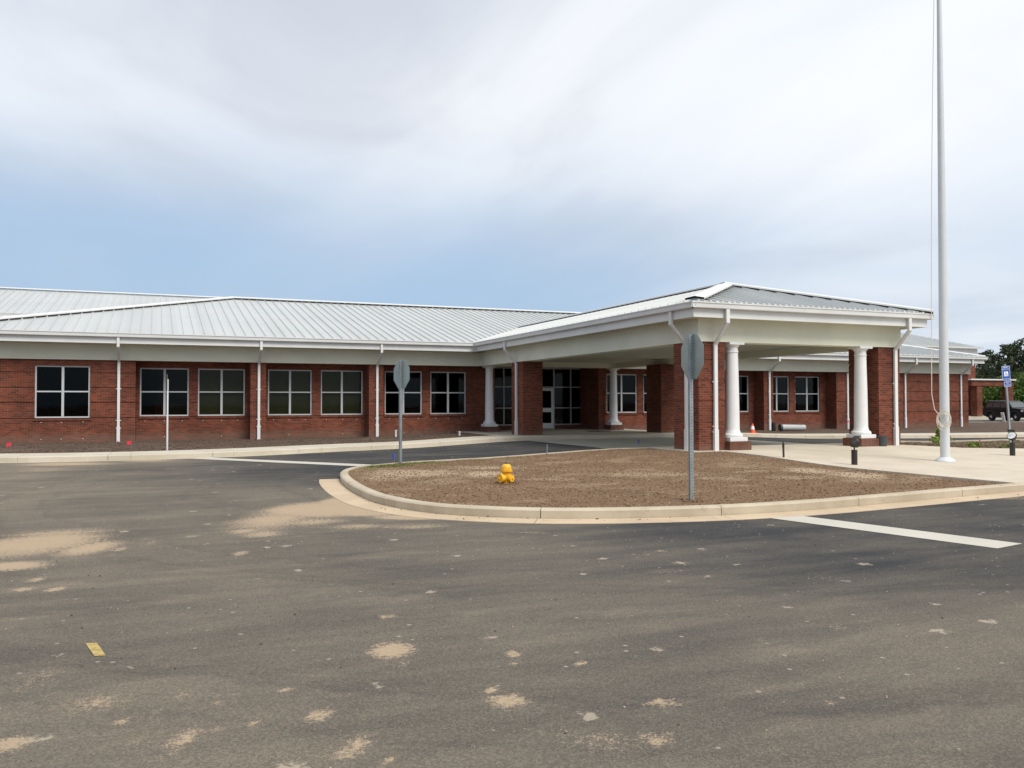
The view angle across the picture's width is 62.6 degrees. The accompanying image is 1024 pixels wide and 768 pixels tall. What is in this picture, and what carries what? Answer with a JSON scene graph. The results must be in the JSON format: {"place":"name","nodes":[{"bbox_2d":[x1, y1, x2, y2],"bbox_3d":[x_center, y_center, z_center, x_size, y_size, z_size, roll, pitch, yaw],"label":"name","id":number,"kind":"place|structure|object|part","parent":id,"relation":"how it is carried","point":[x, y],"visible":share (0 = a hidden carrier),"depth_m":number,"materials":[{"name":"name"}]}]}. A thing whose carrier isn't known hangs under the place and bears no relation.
{"place":"outdoors","nodes":[
{"label":"outdoors","id":0,"kind":"place"},
{"bbox_2d":[0,287,381,316],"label":"wing","id":1,"kind":"structure","parent":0,"point":[21,301],"depth_m":55.30,"materials":[{"name":"silver metal"}]},
{"bbox_2d":[0,432,492,453],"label":"soil bed","id":2,"kind":"object","parent":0,"point":[95,446],"visible":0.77,"depth_m":32.81,"materials":[{"name":"brown soil"}]},
{"bbox_2d":[166,374,168,450],"bbox_3d":[-11.401,1.007,27.852,0.050,2.660,0.355,0,-1,-19],"label":"edge on sign","id":3,"kind":"object","parent":2,"relation":"on","point":[167,411],"visible":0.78,"depth_m":27.97,"materials":[{"name":"silver metal"}]},
{"bbox_2d":[491,481,520,484],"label":"disturbed soil","id":4,"kind":"structure","parent":0,"point":[514,482],"depth_m":16.32,"materials":[{"name":"brown soil"}]},
{"bbox_2d":[497,462,513,483],"bbox_3d":[-0.111,1.834,16.392,0.364,0.620,0.279,0,-1,-23],"label":"fire hydrant","id":5,"kind":"object","parent":4,"relation":"on","point":[505,476],"visible":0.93,"depth_m":16.33,"materials":[{"name":"yellow metal"}]},
{"bbox_2d":[0,437,1023,767],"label":"road","id":6,"kind":"structure","parent":0,"point":[720,645],"depth_m":6.26,"materials":[{"name":"grey asphalt"}]},
{"bbox_2d":[86,643,104,655],"bbox_3d":[-2.873,1.829,5.813,0.069,0.001,0.404,1,-2,-35],"label":"yellow mark","id":7,"kind":"object","parent":6,"relation":"on","point":[95,649],"visible":1,"depth_m":5.80,"materials":[{"name":"yellow paint"}]},
{"bbox_2d":[191,458,370,465],"bbox_3d":[-6.735,2.249,24.422,6.852,0.001,0.647,-1,-1,29],"label":"stop line","id":8,"kind":"object","parent":6,"relation":"on","point":[323,463],"visible":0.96,"depth_m":24.43,"materials":[{"name":"paint"}]},
{"bbox_2d":[0,437,1005,462],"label":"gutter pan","id":9,"kind":"object","parent":6,"relation":"on","point":[388,448],"visible":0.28,"depth_m":29.39,"materials":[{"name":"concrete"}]},
{"bbox_2d":[4,511,1023,767],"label":"grit","id":10,"kind":"object","parent":6,"relation":"on","point":[432,607],"visible":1,"depth_m":7.05,"materials":[{"name":"stone"}]},
{"bbox_2d":[319,479,1023,523],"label":"gutter pan","id":11,"kind":"object","parent":6,"relation":"on","point":[336,489],"visible":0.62,"depth_m":12.90,"materials":[{"name":"concrete"}]},
{"bbox_2d":[375,494,1018,520],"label":"spilled soil","id":12,"kind":"structure","parent":6,"relation":"on","point":[604,520],"depth_m":12.33,"materials":[{"name":"brown soil"}]},
{"bbox_2d":[774,516,1020,547],"bbox_3d":[4.911,1.936,11.238,0.582,0.001,3.284,1,-2,-35],"label":"stop line","id":13,"kind":"object","parent":6,"relation":"on","point":[921,534],"visible":1,"depth_m":10.94,"materials":[{"name":"paint"}]},
{"bbox_2d":[0,432,1023,461],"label":"sidewalk","id":14,"kind":"structure","parent":0,"point":[33,457],"depth_m":30.59,"materials":[{"name":"concrete"}]},
{"bbox_2d":[0,0,1023,367],"label":"sky","id":15,"kind":"structure","parent":0,"point":[546,155],"materials":[{"name":"white"}]},
{"bbox_2d":[456,429,646,435],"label":"entrance slab","id":16,"kind":"structure","parent":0,"point":[555,431],"depth_m":40.62,"materials":[{"name":"concrete"}]},
{"bbox_2d":[528,437,804,448],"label":"driveway","id":17,"kind":"structure","parent":0,"point":[630,443],"depth_m":32.45,"materials":[{"name":"grey asphalt"}]},
{"bbox_2d":[474,282,934,450],"bbox_3d":[4.972,-0.547,35.657,9.426,5.817,22.748,0,-1,-23],"label":"entrance canopy","id":18,"kind":"object","parent":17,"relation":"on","point":[730,324],"visible":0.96,"depth_m":27.11,"materials":[{"name":"paint"}]},
{"bbox_2d":[348,448,1006,507],"bbox_3d":[2.261,1.921,18.903,11.940,0.186,12.180,0,-1,-23],"label":"soil bed","id":19,"kind":"object","parent":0,"point":[483,497],"visible":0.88,"depth_m":16.75,"materials":[{"name":"brown soil"}]},
{"bbox_2d":[355,458,517,469],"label":"grass","id":20,"kind":"structure","parent":19,"relation":"on","point":[393,465],"depth_m":21.08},
{"bbox_2d":[377,468,849,496],"bbox_3d":[1.760,1.934,16.819,10.350,0.060,6.129,0,-1,8],"label":"straw","id":21,"kind":"object","parent":19,"relation":"on","point":[746,471],"visible":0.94,"depth_m":17.72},
{"bbox_2d":[351,448,935,507],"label":"pebbles","id":22,"kind":"object","parent":19,"relation":"on","point":[638,474],"visible":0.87,"depth_m":17.30,"materials":[{"name":"stone"}]},
{"bbox_2d":[681,332,703,500],"bbox_3d":[2.850,0.648,13.438,0.079,2.930,0.740,0,-1,-16],"label":"stop sign","id":23,"kind":"object","parent":19,"relation":"on","point":[692,355],"visible":0.93,"depth_m":13.41,"materials":[{"name":"grey metal"}]},
{"bbox_2d":[782,441,784,456],"bbox_3d":[7.234,1.806,22.451,0.062,0.560,0.057,0,-1,-23],"label":"garden stake","id":24,"kind":"object","parent":19,"relation":"on","point":[783,452],"visible":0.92,"depth_m":22.44,"materials":[{"name":"brown metal"}]},
{"bbox_2d":[678,498,704,502],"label":"disturbed soil","id":25,"kind":"structure","parent":0,"point":[692,501],"depth_m":13.30,"materials":[{"name":"brown soil"}]},
{"bbox_2d":[636,422,1023,433],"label":"soil bed","id":26,"kind":"object","parent":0,"point":[980,427],"visible":0.48,"depth_m":47.03,"materials":[{"name":"brown soil"}]},
{"bbox_2d":[750,424,754,432],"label":"traffic cone","id":27,"kind":"object","parent":26,"relation":"on","point":[752,429],"visible":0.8,"depth_m":41.53,"materials":[{"name":"orange plastic"}]},
{"bbox_2d":[771,422,775,430],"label":"black drum","id":28,"kind":"object","parent":26,"relation":"on","point":[773,426],"visible":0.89,"depth_m":45.79,"materials":[{"name":"black"}]},
{"bbox_2d":[778,424,805,430],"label":"drain pipe","id":29,"kind":"object","parent":26,"relation":"on","point":[783,427],"visible":1,"depth_m":45.55,"materials":[{"name":"grey"}]},
{"bbox_2d":[647,443,1023,482],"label":"plaza","id":30,"kind":"structure","parent":0,"point":[998,465],"depth_m":22.44,"materials":[{"name":"concrete"}]},
{"bbox_2d":[849,436,860,464],"bbox_3d":[8.425,1.658,20.732,0.232,0.755,0.258,0,-1,-23],"label":"bollard light","id":31,"kind":"object","parent":30,"relation":"on","point":[854,442],"visible":0.93,"depth_m":20.67,"materials":[{"name":"brown metal"}]},
{"bbox_2d":[877,436,887,445],"bbox_3d":[11.787,1.811,26.807,0.330,0.330,0.330,0,-1,-23],"label":"bucket","id":32,"kind":"object","parent":30,"relation":"on","point":[883,440],"visible":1,"depth_m":26.68,"materials":[{"name":"grey plastic"}]},
{"bbox_2d":[931,0,955,461],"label":"flagpole","id":33,"kind":"object","parent":30,"relation":"on","point":[943,414],"visible":1,"depth_m":21.94,"materials":[{"name":"silver metal"}]},
{"bbox_2d":[1001,364,1011,448],"bbox_3d":[15.469,0.868,26.246,0.323,2.980,0.058,-4,0,-13],"label":"accessible parking sign","id":34,"kind":"object","parent":30,"relation":"on","point":[1005,373],"visible":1,"depth_m":26.23,"materials":[{"name":"blue metal"}]},
{"bbox_2d":[1007,429,1016,455],"bbox_3d":[14.180,1.682,23.862,0.248,0.790,0.262,0,-1,-23],"label":"bollard light","id":35,"kind":"object","parent":30,"relation":"on","point":[1012,435],"visible":0.9,"depth_m":23.82,"materials":[{"name":"brown metal"}]},
{"bbox_2d":[901,333,983,415],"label":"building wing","id":36,"kind":"structure","parent":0,"point":[916,340],"depth_m":87.19,"materials":[{"name":"metal"}]},
{"bbox_2d":[901,440,1023,448],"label":"weedy bed","id":37,"kind":"object","parent":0,"point":[958,443],"visible":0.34,"depth_m":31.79,"materials":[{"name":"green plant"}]},
{"bbox_2d":[935,427,939,443],"bbox_3d":[15.083,1.843,29.783,0.239,0.677,0.270,-1,-1,19],"label":"weed","id":38,"kind":"object","parent":37,"relation":"on","point":[937,430],"visible":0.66,"depth_m":29.77,"materials":[{"name":"green plant"}]},
{"bbox_2d":[929,436,954,445],"bbox_3d":[13.858,1.853,27.139,0.766,0.405,0.637,-1,-1,29],"label":"weed","id":39,"kind":"object","parent":37,"relation":"on","point":[933,438],"visible":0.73,"depth_m":27.12,"materials":[{"name":"green plant"}]},
{"bbox_2d":[965,441,981,447],"bbox_3d":[14.717,1.949,26.788,0.476,0.252,0.358,0,-1,-23],"label":"weed","id":40,"kind":"object","parent":37,"relation":"on","point":[973,444],"visible":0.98,"depth_m":26.77,"materials":[{"name":"green plant"}]},
{"bbox_2d":[969,419,1023,421],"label":"parking lot","id":41,"kind":"structure","parent":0,"point":[1012,420],"depth_m":77.40,"materials":[{"name":"grey asphalt"}]},
{"bbox_2d":[1001,413,1005,421],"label":"white marker post","id":42,"kind":"object","parent":41,"relation":"on","point":[1003,417],"visible":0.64,"depth_m":71.93,"materials":[{"name":"white plastic"}]},
{"bbox_2d":[983,400,1023,420],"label":"parked car","id":43,"kind":"object","parent":41,"relation":"on","point":[993,410],"visible":0.81,"depth_m":75.07,"materials":[{"name":"black paint"}]},
{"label":"side window","id":44,"kind":"part","parent":43,"relation":"part of","materials":[{"name":"black glass"}]},
{"bbox_2d":[969,415,1023,419],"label":"path","id":45,"kind":"structure","parent":0,"point":[983,417],"depth_m":80.95,"materials":[{"name":"concrete"}]},
{"bbox_2d":[968,379,1015,416],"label":"brick porch","id":46,"kind":"object","parent":45,"relation":"on","point":[976,385],"visible":0.74,"depth_m":81.89,"materials":[{"name":"red brick"}]},
{"label":"ground","id":47,"kind":"structure","parent":0,"visible":0},
{"bbox_2d":[0,296,987,443],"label":"school building","id":48,"kind":"structure","parent":47,"relation":"on","point":[250,368],"depth_m":38.78,"materials":[{"name":"brick"}]},
{"bbox_2d":[33,365,90,420],"bbox_3d":[-18.056,0.362,33.855,2.060,2.200,0.215,0,-1,-23],"label":"window","id":49,"kind":"structure","parent":48,"relation":"in","point":[61,392],"depth_m":33.86,"materials":[{"name":"black glass"}]},
{"bbox_2d":[138,368,189,418],"bbox_3d":[-14.896,0.396,36.113,2.040,2.160,0.215,0,-1,-23],"label":"window","id":50,"kind":"structure","parent":48,"relation":"in","point":[153,381],"depth_m":36.11,"materials":[{"name":"black glass"}]},
{"bbox_2d":[197,369,245,417],"bbox_3d":[-12.763,0.413,37.013,2.050,2.160,0.215,0,-1,-23],"label":"window","id":51,"kind":"structure","parent":48,"relation":"in","point":[221,392],"depth_m":37.02,"materials":[{"name":"black glass"}]},
{"bbox_2d":[267,369,312,417],"bbox_3d":[-10.059,0.433,38.155,2.040,2.160,0.215,0,-1,-23],"label":"window","id":52,"kind":"structure","parent":48,"relation":"in","point":[289,391],"depth_m":38.17,"materials":[{"name":"black glass"}]},
{"bbox_2d":[320,370,363,416],"bbox_3d":[-7.894,0.450,39.069,2.040,2.160,0.215,0,-1,-23],"label":"window","id":53,"kind":"structure","parent":48,"relation":"in","point":[341,390],"depth_m":39.08,"materials":[{"name":"black glass"}]},
{"bbox_2d":[384,371,422,416],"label":"window","id":54,"kind":"structure","parent":48,"relation":"in","point":[412,393],"depth_m":40.29,"materials":[{"name":"black glass"}]},
{"bbox_2d":[429,372,466,415],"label":"window","id":55,"kind":"structure","parent":48,"relation":"in","point":[447,389],"depth_m":41.10,"materials":[{"name":"black glass"}]},
{"bbox_2d":[542,388,553,428],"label":"door","id":56,"kind":"structure","parent":48,"relation":"in","point":[548,415],"depth_m":44.48,"materials":[{"name":"white metal"}]},
{"bbox_2d":[606,374,638,414],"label":"window","id":57,"kind":"structure","parent":48,"relation":"in","point":[626,383],"depth_m":45.01,"materials":[{"name":"silver metal"}]},
{"bbox_2d":[643,374,646,414],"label":"window","id":58,"kind":"structure","parent":48,"relation":"in","point":[644,375],"depth_m":45.49,"materials":[{"name":"silver metal"}]},
{"bbox_2d":[724,376,749,413],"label":"window","id":59,"kind":"structure","parent":48,"relation":"in","point":[743,380],"depth_m":48.02,"materials":[{"name":"black glass"}]},
{"bbox_2d":[773,376,790,412],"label":"window","id":60,"kind":"structure","parent":48,"relation":"in","point":[780,383],"depth_m":49.06,"materials":[{"name":"black glass"}]},
{"bbox_2d":[795,376,820,412],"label":"window","id":61,"kind":"structure","parent":48,"relation":"in","point":[806,388],"depth_m":49.77,"materials":[{"name":"black glass"}]},
{"bbox_2d":[383,447,646,464],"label":"kerb","id":62,"kind":"structure","parent":47,"relation":"on","point":[519,455],"depth_m":24.34,"materials":[{"name":"concrete"}]},
{"bbox_2d":[340,464,1023,518],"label":"kerb","id":63,"kind":"structure","parent":47,"relation":"on","point":[348,482],"depth_m":12.90,"materials":[{"name":"concrete"}]},
{"bbox_2d":[901,439,1023,442],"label":"kerb","id":64,"kind":"structure","parent":47,"relation":"on","point":[966,440],"depth_m":33.94,"materials":[{"name":"concrete"}]},
{"bbox_2d":[975,352,994,378],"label":"pine tree","id":65,"kind":"object","parent":47,"relation":"on","point":[985,368],"visible":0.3,"depth_m":117.46,"materials":[{"name":"green plant"}]},
{"bbox_2d":[976,350,998,377],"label":"pine tree","id":66,"kind":"object","parent":47,"relation":"on","point":[990,352],"visible":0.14,"depth_m":125.78,"materials":[{"name":"green plant"}]},
{"bbox_2d":[982,387,1000,409],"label":"green shrub","id":67,"kind":"object","parent":47,"relation":"on","point":[985,396],"visible":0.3,"depth_m":95.79,"materials":[{"name":"green plant"}]},
{"bbox_2d":[985,353,1001,377],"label":"pine tree","id":68,"kind":"object","parent":47,"relation":"on","point":[992,360],"visible":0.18,"depth_m":119.92,"materials":[{"name":"green plant"}]},
{"bbox_2d":[975,355,1018,377],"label":"distant wood","id":69,"kind":"object","parent":47,"relation":"on","point":[976,371],"visible":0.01,"depth_m":133.28,"materials":[{"name":"plant"}]},
{"bbox_2d":[983,344,1015,378],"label":"pine tree","id":70,"kind":"object","parent":47,"relation":"on","point":[1005,349],"visible":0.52,"depth_m":111.80,"materials":[{"name":"green plant"}]},
{"bbox_2d":[983,386,1017,403],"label":"green shrub","id":71,"kind":"object","parent":47,"relation":"on","point":[996,389],"visible":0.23,"depth_m":96.75,"materials":[{"name":"green plant"}]},
{"bbox_2d":[989,343,1020,378],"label":"pine tree","id":72,"kind":"object","parent":47,"relation":"on","point":[990,375],"visible":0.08,"depth_m":121.61,"materials":[{"name":"green plant"}]},
{"bbox_2d":[988,375,1023,402],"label":"green shrub","id":73,"kind":"object","parent":47,"relation":"on","point":[1017,393],"visible":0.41,"depth_m":96.03,"materials":[{"name":"green plant"}]},
{"bbox_2d":[999,344,1023,373],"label":"pine tree","id":74,"kind":"object","parent":47,"relation":"on","point":[1014,351],"visible":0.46,"depth_m":115.77,"materials":[{"name":"green plant"}]},
{"bbox_2d":[1007,338,1023,367],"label":"pine tree","id":75,"kind":"object","parent":47,"relation":"on","point":[1021,352],"visible":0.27,"depth_m":120.75,"materials":[{"name":"green plant"}]},
{"bbox_2d":[1010,371,1023,398],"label":"broadleaf tree","id":76,"kind":"object","parent":47,"relation":"on","point":[1012,375],"visible":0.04,"depth_m":103.89,"materials":[{"name":"green plant"}]},
{"bbox_2d":[1011,371,1023,400],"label":"green shrub","id":77,"kind":"object","parent":47,"relation":"on","point":[1016,376],"visible":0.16,"depth_m":97.56,"materials":[{"name":"green plant"}]},
{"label":"disturbed soil","id":78,"kind":"object","parent":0,"visible":0},
{"bbox_2d":[394,360,409,463],"bbox_3d":[-2.876,0.841,21.698,0.079,2.930,0.740,1,-2,-40],"label":"stop sign","id":79,"kind":"object","parent":78,"relation":"on","point":[401,374],"visible":0.95,"depth_m":21.68,"materials":[{"name":"grey metal"}]}
]}

